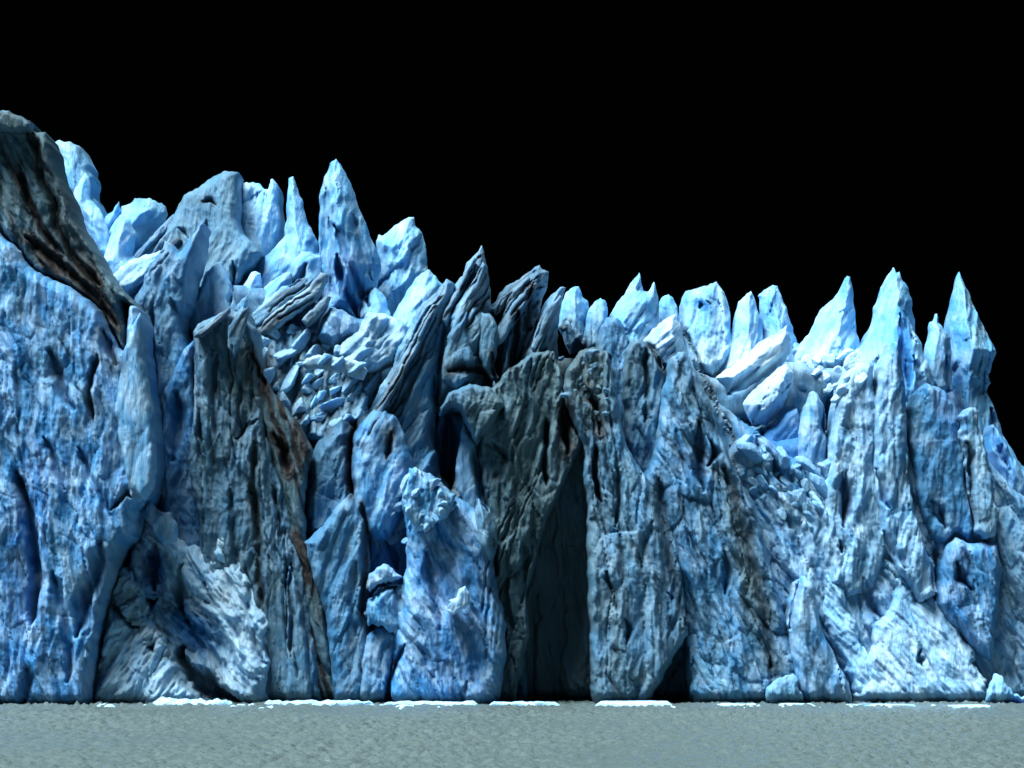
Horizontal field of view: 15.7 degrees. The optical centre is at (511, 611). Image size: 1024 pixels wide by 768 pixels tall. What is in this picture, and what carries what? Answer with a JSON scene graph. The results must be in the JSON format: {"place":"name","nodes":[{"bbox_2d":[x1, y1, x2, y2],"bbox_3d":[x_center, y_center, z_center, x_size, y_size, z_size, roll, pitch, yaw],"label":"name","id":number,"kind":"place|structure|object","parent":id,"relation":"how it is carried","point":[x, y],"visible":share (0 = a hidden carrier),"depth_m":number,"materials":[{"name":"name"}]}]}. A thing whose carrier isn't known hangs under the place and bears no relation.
{"place":"outdoors","nodes":[
{"label":"outdoors","id":0,"kind":"place"},
{"bbox_2d":[376,217,427,316],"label":"ice peak","id":1,"kind":"structure","parent":0,"point":[401,248],"depth_m":420.64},
{"bbox_2d":[0,700,1023,767],"bbox_3d":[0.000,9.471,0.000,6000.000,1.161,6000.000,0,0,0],"label":"water","id":2,"kind":"structure","parent":0,"point":[591,734],"depth_m":281.96,"materials":[{"name":"grey liquid"}]},
{"bbox_2d":[0,232,164,704],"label":"ice wall","id":3,"kind":"structure","parent":2,"relation":"in","point":[82,466],"depth_m":380.40,"materials":[{"name":"ice"}]},
{"bbox_2d":[0,110,144,349],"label":"ice slab","id":4,"kind":"structure","parent":3,"relation":"on","point":[43,229],"depth_m":387.14,"materials":[{"name":"ice"}]},
{"bbox_2d":[94,567,202,703],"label":"ice rubble","id":5,"kind":"object","parent":2,"relation":"in","point":[132,668],"visible":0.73,"depth_m":383.05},
{"bbox_2d":[153,697,232,705],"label":"ice floe","id":6,"kind":"object","parent":2,"relation":"on","point":[163,700],"visible":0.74,"depth_m":377.57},
{"bbox_2d":[128,503,270,702],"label":"ice rubble","id":7,"kind":"object","parent":2,"relation":"in","point":[219,650],"visible":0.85,"depth_m":387.28,"materials":[{"name":"ice"}]},
{"bbox_2d":[188,306,322,701],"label":"ice wall","id":8,"kind":"structure","parent":2,"relation":"in","point":[239,499],"depth_m":389.99,"materials":[{"name":"ice"}]},
{"bbox_2d":[259,370,333,700],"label":"silt gully","id":9,"kind":"object","parent":8,"relation":"attached to","point":[291,448],"visible":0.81,"depth_m":390.65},
{"bbox_2d":[263,367,274,383],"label":"ice chunk","id":10,"kind":"object","parent":9,"relation":"on","point":[269,373],"visible":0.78,"depth_m":396.38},
{"bbox_2d":[265,699,373,705],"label":"ice floe","id":11,"kind":"object","parent":2,"relation":"on","point":[334,702],"visible":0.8,"depth_m":379.47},
{"bbox_2d":[304,494,392,701],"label":"ice bulge","id":12,"kind":"object","parent":2,"relation":"in","point":[337,543],"visible":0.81,"depth_m":386.40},
{"bbox_2d":[360,625,394,702],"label":"ice pillar","id":13,"kind":"structure","parent":2,"relation":"in","point":[377,663],"depth_m":384.79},
{"bbox_2d":[364,584,403,633],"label":"ice block","id":14,"kind":"structure","parent":13,"relation":"on","point":[385,605],"depth_m":384.06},
{"bbox_2d":[366,564,402,591],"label":"ice block","id":15,"kind":"structure","parent":14,"relation":"on","point":[384,573],"depth_m":384.22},
{"bbox_2d":[308,409,527,700],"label":"glacier","id":16,"kind":"object","parent":2,"relation":"in","point":[448,431],"visible":0.03,"depth_m":400.32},
{"bbox_2d":[135,223,210,508],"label":"ice pillar","id":17,"kind":"structure","parent":16,"relation":"on","point":[166,296],"depth_m":399.04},
{"bbox_2d":[159,341,199,546],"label":"ice pillar","id":18,"kind":"structure","parent":16,"relation":"on","point":[176,500],"depth_m":395.95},
{"bbox_2d":[305,420,353,539],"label":"ice pillar","id":19,"kind":"structure","parent":16,"relation":"on","point":[330,487],"depth_m":393.48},
{"bbox_2d":[301,355,367,379],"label":"ice beam","id":20,"kind":"structure","parent":16,"relation":"on","point":[313,361],"depth_m":394.60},
{"bbox_2d":[331,356,344,371],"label":"ice chunk","id":21,"kind":"object","parent":20,"relation":"on","point":[338,363],"visible":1,"depth_m":393.99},
{"bbox_2d":[345,362,365,372],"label":"ice chunk","id":22,"kind":"object","parent":20,"relation":"on","point":[357,366],"visible":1,"depth_m":394.34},
{"bbox_2d":[352,410,413,541],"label":"ice bulge","id":23,"kind":"object","parent":16,"relation":"attached to","point":[382,461],"visible":0.86,"depth_m":389.00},
{"bbox_2d":[369,528,406,597],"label":"ice pillar","id":24,"kind":"structure","parent":16,"relation":"on","point":[394,556],"depth_m":391.96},
{"bbox_2d":[354,279,454,515],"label":"ice ridge","id":25,"kind":"structure","parent":16,"relation":"on","point":[406,394],"depth_m":394.62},
{"bbox_2d":[384,701,476,705],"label":"ice floe","id":26,"kind":"object","parent":2,"relation":"on","point":[434,703],"visible":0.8,"depth_m":379.43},
{"bbox_2d":[391,467,506,703],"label":"ice bulge","id":27,"kind":"object","parent":2,"relation":"in","point":[449,641],"visible":0.94,"depth_m":382.87,"materials":[{"name":"ice"}]},
{"bbox_2d":[429,478,440,491],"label":"ice chunk","id":28,"kind":"object","parent":27,"relation":"attached to","point":[434,483],"visible":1,"depth_m":382.19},
{"bbox_2d":[439,350,591,701],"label":"ice wall","id":29,"kind":"structure","parent":2,"relation":"in","point":[521,430],"depth_m":391.75,"materials":[{"name":"ice"}]},
{"bbox_2d":[436,246,499,409],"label":"ice peak","id":30,"kind":"structure","parent":29,"relation":"on","point":[468,355],"depth_m":394.16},
{"bbox_2d":[455,421,484,507],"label":"ice pillar","id":31,"kind":"structure","parent":29,"relation":"attached to","point":[469,488],"depth_m":390.49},
{"bbox_2d":[497,329,513,381],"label":"ice shard","id":32,"kind":"object","parent":29,"relation":"on","point":[506,363],"visible":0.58,"depth_m":397.56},
{"bbox_2d":[490,265,548,383],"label":"ice peak","id":33,"kind":"structure","parent":29,"relation":"on","point":[516,306],"depth_m":399.50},
{"bbox_2d":[521,287,565,360],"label":"ice peak","id":34,"kind":"structure","parent":29,"relation":"on","point":[544,337],"depth_m":396.18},
{"bbox_2d":[490,701,558,705],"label":"ice floe","id":35,"kind":"object","parent":2,"relation":"on","point":[519,703],"visible":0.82,"depth_m":377.23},
{"bbox_2d":[563,347,688,702],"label":"ice wall","id":36,"kind":"structure","parent":2,"relation":"in","point":[637,616],"depth_m":387.04,"materials":[{"name":"ice"}]},
{"bbox_2d":[583,349,599,362],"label":"ice chunk","id":37,"kind":"object","parent":36,"relation":"attached to","point":[589,353],"visible":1,"depth_m":389.27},
{"bbox_2d":[596,701,671,705],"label":"ice floe","id":38,"kind":"object","parent":2,"relation":"on","point":[631,703],"visible":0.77,"depth_m":373.35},
{"bbox_2d":[686,633,745,702],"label":"ice rubble","id":39,"kind":"object","parent":2,"relation":"in","point":[703,685],"visible":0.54,"depth_m":387.56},
{"bbox_2d":[644,352,794,702],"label":"ice wall","id":40,"kind":"structure","parent":2,"relation":"in","point":[736,616],"depth_m":389.17,"materials":[{"name":"ice"}]},
{"bbox_2d":[617,393,827,700],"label":"glacier","id":41,"kind":"object","parent":2,"relation":"in","point":[740,428],"visible":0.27,"depth_m":397.05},
{"bbox_2d":[595,317,627,435],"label":"ice pillar","id":42,"kind":"structure","parent":41,"relation":"on","point":[612,340],"depth_m":398.44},
{"bbox_2d":[622,339,665,472],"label":"ice pillar","id":43,"kind":"structure","parent":41,"relation":"on","point":[644,378],"depth_m":395.86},
{"bbox_2d":[642,314,686,369],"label":"ice peak","id":44,"kind":"structure","parent":41,"relation":"on","point":[664,339],"depth_m":402.49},
{"bbox_2d":[653,652,686,701],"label":"ice wedge","id":45,"kind":"object","parent":41,"relation":"on","point":[674,692],"visible":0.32,"depth_m":394.36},
{"bbox_2d":[743,364,793,424],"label":"ice fin","id":46,"kind":"object","parent":41,"relation":"on","point":[764,401],"visible":1,"depth_m":400.24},
{"bbox_2d":[763,409,799,441],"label":"ice block","id":47,"kind":"structure","parent":41,"relation":"on","point":[785,426],"depth_m":398.70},
{"bbox_2d":[798,391,826,475],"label":"ice block","id":48,"kind":"structure","parent":41,"relation":"on","point":[812,446],"depth_m":395.56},
{"bbox_2d":[822,361,886,596],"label":"ice pillar","id":49,"kind":"structure","parent":41,"relation":"on","point":[854,548],"depth_m":392.51,"materials":[{"name":"ice"}]},
{"bbox_2d":[836,383,849,396],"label":"ice chunk","id":50,"kind":"object","parent":49,"relation":"on","point":[842,390],"visible":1,"depth_m":393.63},
{"bbox_2d":[854,372,867,387],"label":"ice chunk","id":51,"kind":"object","parent":49,"relation":"on","point":[859,380],"visible":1,"depth_m":393.83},
{"bbox_2d":[872,341,937,602],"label":"ice pillar","id":52,"kind":"structure","parent":41,"relation":"on","point":[904,544],"depth_m":391.03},
{"bbox_2d":[983,424,1023,495],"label":"ice pillar","id":53,"kind":"structure","parent":41,"relation":"on","point":[1002,460],"depth_m":396.88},
{"bbox_2d":[765,673,803,703],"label":"ice rubble","id":54,"kind":"object","parent":2,"relation":"in","point":[784,689],"visible":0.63,"depth_m":384.42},
{"bbox_2d":[785,575,852,702],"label":"ice bulge","id":55,"kind":"object","parent":2,"relation":"in","point":[819,674],"visible":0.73,"depth_m":386.15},
{"bbox_2d":[823,575,870,692],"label":"ice rubble","id":56,"kind":"object","parent":2,"relation":"in","point":[840,625],"visible":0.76,"depth_m":390.53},
{"bbox_2d":[728,434,1023,696],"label":"ice wall","id":57,"kind":"structure","parent":2,"relation":"in","point":[792,555],"depth_m":392.81,"materials":[{"name":"ice"}]},
{"bbox_2d":[736,442,761,463],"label":"ice chunk","id":58,"kind":"object","parent":57,"relation":"on","point":[751,452],"visible":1,"depth_m":392.68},
{"bbox_2d":[776,446,789,468],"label":"ice chunk","id":59,"kind":"object","parent":57,"relation":"on","point":[783,459],"visible":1,"depth_m":393.08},
{"bbox_2d":[780,475,792,490],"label":"ice chunk","id":60,"kind":"object","parent":57,"relation":"on","point":[786,483],"visible":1,"depth_m":393.92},
{"bbox_2d":[786,517,801,534],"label":"ice chunk","id":61,"kind":"object","parent":57,"relation":"on","point":[794,524],"visible":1,"depth_m":393.75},
{"bbox_2d":[793,488,805,505],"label":"ice chunk","id":62,"kind":"object","parent":57,"relation":"on","point":[799,495],"visible":1,"depth_m":392.91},
{"bbox_2d":[794,456,818,475],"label":"ice chunk","id":63,"kind":"object","parent":57,"relation":"on","point":[806,463],"visible":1,"depth_m":394.09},
{"bbox_2d":[809,472,826,498],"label":"ice chunk","id":64,"kind":"object","parent":57,"relation":"on","point":[819,484],"visible":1,"depth_m":393.36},
{"bbox_2d":[934,537,1001,660],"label":"ice buttress","id":65,"kind":"structure","parent":57,"relation":"attached to","point":[968,581],"depth_m":389.19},
{"bbox_2d":[906,383,972,543],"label":"ice buttress","id":66,"kind":"structure","parent":65,"relation":"on","point":[934,447],"depth_m":392.06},
{"bbox_2d":[957,407,998,539],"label":"ice ridge","id":67,"kind":"structure","parent":57,"relation":"on","point":[980,485],"depth_m":389.97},
{"bbox_2d":[852,578,986,702],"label":"ice rubble","id":68,"kind":"object","parent":2,"relation":"in","point":[922,651],"visible":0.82,"depth_m":388.75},
{"bbox_2d":[948,704,990,707],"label":"ice floe","id":69,"kind":"object","parent":2,"relation":"on","point":[969,706],"visible":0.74,"depth_m":369.38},
{"bbox_2d":[984,674,1023,702],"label":"ice rubble","id":70,"kind":"object","parent":2,"relation":"in","point":[999,690],"visible":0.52,"depth_m":383.34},
{"bbox_2d":[0,0,1023,465],"label":"sky","id":71,"kind":"structure","parent":0,"point":[798,147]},
{"bbox_2d":[110,268,1023,475],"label":"glacier","id":72,"kind":"object","parent":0,"point":[805,383],"visible":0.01,"depth_m":409.64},
{"bbox_2d":[55,140,108,255],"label":"ice block","id":73,"kind":"structure","parent":72,"relation":"on","point":[82,177],"depth_m":420.96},
{"bbox_2d":[104,198,167,269],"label":"ice dome","id":74,"kind":"structure","parent":72,"relation":"on","point":[136,225],"depth_m":418.75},
{"bbox_2d":[104,202,120,230],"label":"ice shard","id":75,"kind":"object","parent":74,"relation":"on","point":[110,218],"visible":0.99,"depth_m":421.29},
{"bbox_2d":[134,214,173,257],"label":"ice slab","id":76,"kind":"structure","parent":74,"relation":"on","point":[154,239],"depth_m":416.11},
{"bbox_2d":[113,250,160,295],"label":"ice ledge","id":77,"kind":"object","parent":72,"relation":"on","point":[130,275],"visible":0.67,"depth_m":405.97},
{"bbox_2d":[189,262,237,334],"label":"ice mound","id":78,"kind":"object","parent":72,"relation":"on","point":[215,297],"visible":0.75,"depth_m":408.89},
{"bbox_2d":[165,171,264,285],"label":"ice fin","id":79,"kind":"object","parent":72,"relation":"on","point":[214,205],"visible":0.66,"depth_m":415.76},
{"bbox_2d":[152,227,178,253],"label":"ice slab","id":80,"kind":"structure","parent":79,"relation":"on","point":[160,244],"depth_m":415.12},
{"bbox_2d":[236,271,261,309],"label":"ice fin","id":81,"kind":"object","parent":72,"relation":"on","point":[254,280],"visible":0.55,"depth_m":412.37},
{"bbox_2d":[241,179,284,255],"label":"ice block","id":82,"kind":"structure","parent":72,"relation":"on","point":[263,222],"depth_m":422.69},
{"bbox_2d":[262,272,291,304],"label":"ice fin","id":83,"kind":"object","parent":72,"relation":"on","point":[273,287],"visible":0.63,"depth_m":411.44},
{"bbox_2d":[243,236,318,287],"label":"ice fin","id":84,"kind":"object","parent":72,"relation":"on","point":[275,262],"visible":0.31,"depth_m":417.11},
{"bbox_2d":[284,176,318,259],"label":"ice spire","id":85,"kind":"structure","parent":84,"relation":"on","point":[299,235],"depth_m":420.12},
{"bbox_2d":[289,251,321,301],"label":"ice block","id":86,"kind":"structure","parent":72,"relation":"on","point":[303,264],"depth_m":413.95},
{"bbox_2d":[257,325,379,442],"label":"ice saddle","id":87,"kind":"object","parent":72,"relation":"on","point":[315,432],"visible":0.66,"depth_m":402.83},
{"bbox_2d":[252,277,313,327],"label":"ice slab","id":88,"kind":"structure","parent":87,"relation":"on","point":[282,295],"depth_m":407.66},
{"bbox_2d":[279,391,289,406],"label":"ice chunk","id":89,"kind":"object","parent":87,"relation":"on","point":[283,398],"visible":0.57,"depth_m":400.43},
{"bbox_2d":[273,348,296,366],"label":"ice chunk","id":90,"kind":"object","parent":87,"relation":"on","point":[282,357],"visible":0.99,"depth_m":403.21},
{"bbox_2d":[280,364,298,392],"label":"ice chunk","id":91,"kind":"object","parent":87,"relation":"on","point":[288,383],"visible":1,"depth_m":402.45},
{"bbox_2d":[259,272,328,334],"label":"ice slab","id":92,"kind":"structure","parent":87,"relation":"on","point":[279,318],"depth_m":404.55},
{"bbox_2d":[291,397,305,416],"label":"ice chunk","id":93,"kind":"object","parent":87,"relation":"on","point":[299,406],"visible":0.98,"depth_m":400.68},
{"bbox_2d":[291,328,310,354],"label":"ice chunk","id":94,"kind":"object","parent":87,"relation":"on","point":[299,344],"visible":1,"depth_m":403.93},
{"bbox_2d":[305,344,321,358],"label":"ice chunk","id":95,"kind":"object","parent":87,"relation":"on","point":[315,349],"visible":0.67,"depth_m":403.38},
{"bbox_2d":[302,295,330,327],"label":"ice slab","id":96,"kind":"structure","parent":87,"relation":"on","point":[314,314],"depth_m":402.70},
{"bbox_2d":[309,411,326,421],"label":"ice chunk","id":97,"kind":"object","parent":87,"relation":"on","point":[321,416],"visible":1,"depth_m":400.66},
{"bbox_2d":[319,397,343,412],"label":"ice chunk","id":98,"kind":"object","parent":87,"relation":"on","point":[331,406],"visible":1,"depth_m":400.79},
{"bbox_2d":[317,308,358,347],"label":"ice block","id":99,"kind":"structure","parent":87,"relation":"on","point":[338,326],"depth_m":402.83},
{"bbox_2d":[351,402,367,420],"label":"ice chunk","id":100,"kind":"object","parent":87,"relation":"on","point":[360,412],"visible":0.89,"depth_m":400.65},
{"bbox_2d":[333,311,408,373],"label":"ice mound","id":101,"kind":"object","parent":87,"relation":"on","point":[374,342],"visible":0.83,"depth_m":399.43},
{"bbox_2d":[363,371,380,395],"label":"ice chunk","id":102,"kind":"object","parent":87,"relation":"on","point":[370,386],"visible":1,"depth_m":401.90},
{"bbox_2d":[318,159,380,318],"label":"ice spire","id":103,"kind":"structure","parent":72,"relation":"on","point":[350,261],"depth_m":414.31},
{"bbox_2d":[360,288,390,318],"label":"ice block","id":104,"kind":"structure","parent":72,"relation":"on","point":[374,299],"depth_m":412.78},
{"bbox_2d":[393,270,441,327],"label":"ice mound","id":105,"kind":"object","parent":72,"relation":"on","point":[425,286],"visible":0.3,"depth_m":411.74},
{"bbox_2d":[558,286,588,353],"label":"ice peak","id":106,"kind":"structure","parent":72,"relation":"on","point":[575,306],"depth_m":409.01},
{"bbox_2d":[583,298,607,348],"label":"ice block","id":107,"kind":"structure","parent":72,"relation":"on","point":[597,314],"depth_m":406.44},
{"bbox_2d":[609,273,658,343],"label":"ice peak","id":108,"kind":"structure","parent":72,"relation":"on","point":[635,311],"depth_m":406.16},
{"bbox_2d":[659,294,679,322],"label":"ice block","id":109,"kind":"structure","parent":72,"relation":"on","point":[668,307],"depth_m":412.82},
{"bbox_2d":[679,282,731,376],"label":"ice block","id":110,"kind":"structure","parent":72,"relation":"on","point":[704,313],"depth_m":413.81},
{"bbox_2d":[716,291,762,373],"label":"ice peak","id":111,"kind":"structure","parent":72,"relation":"on","point":[747,332],"depth_m":413.52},
{"bbox_2d":[716,325,789,393],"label":"ice fin","id":112,"kind":"object","parent":72,"relation":"on","point":[766,357],"visible":1,"depth_m":403.51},
{"bbox_2d":[708,342,826,433],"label":"ice field","id":113,"kind":"structure","parent":72,"relation":"on","point":[794,352],"depth_m":413.93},
{"bbox_2d":[758,285,796,361],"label":"ice peak","id":114,"kind":"structure","parent":72,"relation":"on","point":[773,313],"depth_m":416.89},
{"bbox_2d":[795,276,859,367],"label":"ice spire","id":115,"kind":"structure","parent":72,"relation":"on","point":[833,330],"depth_m":414.30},
{"bbox_2d":[820,352,834,365],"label":"ice chunk","id":116,"kind":"object","parent":115,"relation":"on","point":[829,359],"visible":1,"depth_m":410.80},
{"bbox_2d":[838,305,934,404],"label":"ice crest","id":117,"kind":"object","parent":72,"relation":"on","point":[916,369],"visible":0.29,"depth_m":408.44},
{"bbox_2d":[835,348,854,359],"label":"ice chunk","id":118,"kind":"object","parent":117,"relation":"on","point":[844,353],"visible":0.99,"depth_m":410.86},
{"bbox_2d":[843,352,859,370],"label":"ice chunk","id":119,"kind":"object","parent":117,"relation":"on","point":[851,360],"visible":0.73,"depth_m":407.53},
{"bbox_2d":[860,267,914,345],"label":"ice spire","id":120,"kind":"structure","parent":72,"relation":"on","point":[893,292],"depth_m":416.02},
{"bbox_2d":[923,314,952,392],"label":"ice fin","id":121,"kind":"object","parent":72,"relation":"on","point":[937,353],"visible":0.77,"depth_m":413.11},
{"bbox_2d":[944,272,1023,469],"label":"ice spire","id":122,"kind":"structure","parent":72,"relation":"on","point":[973,350],"depth_m":420.52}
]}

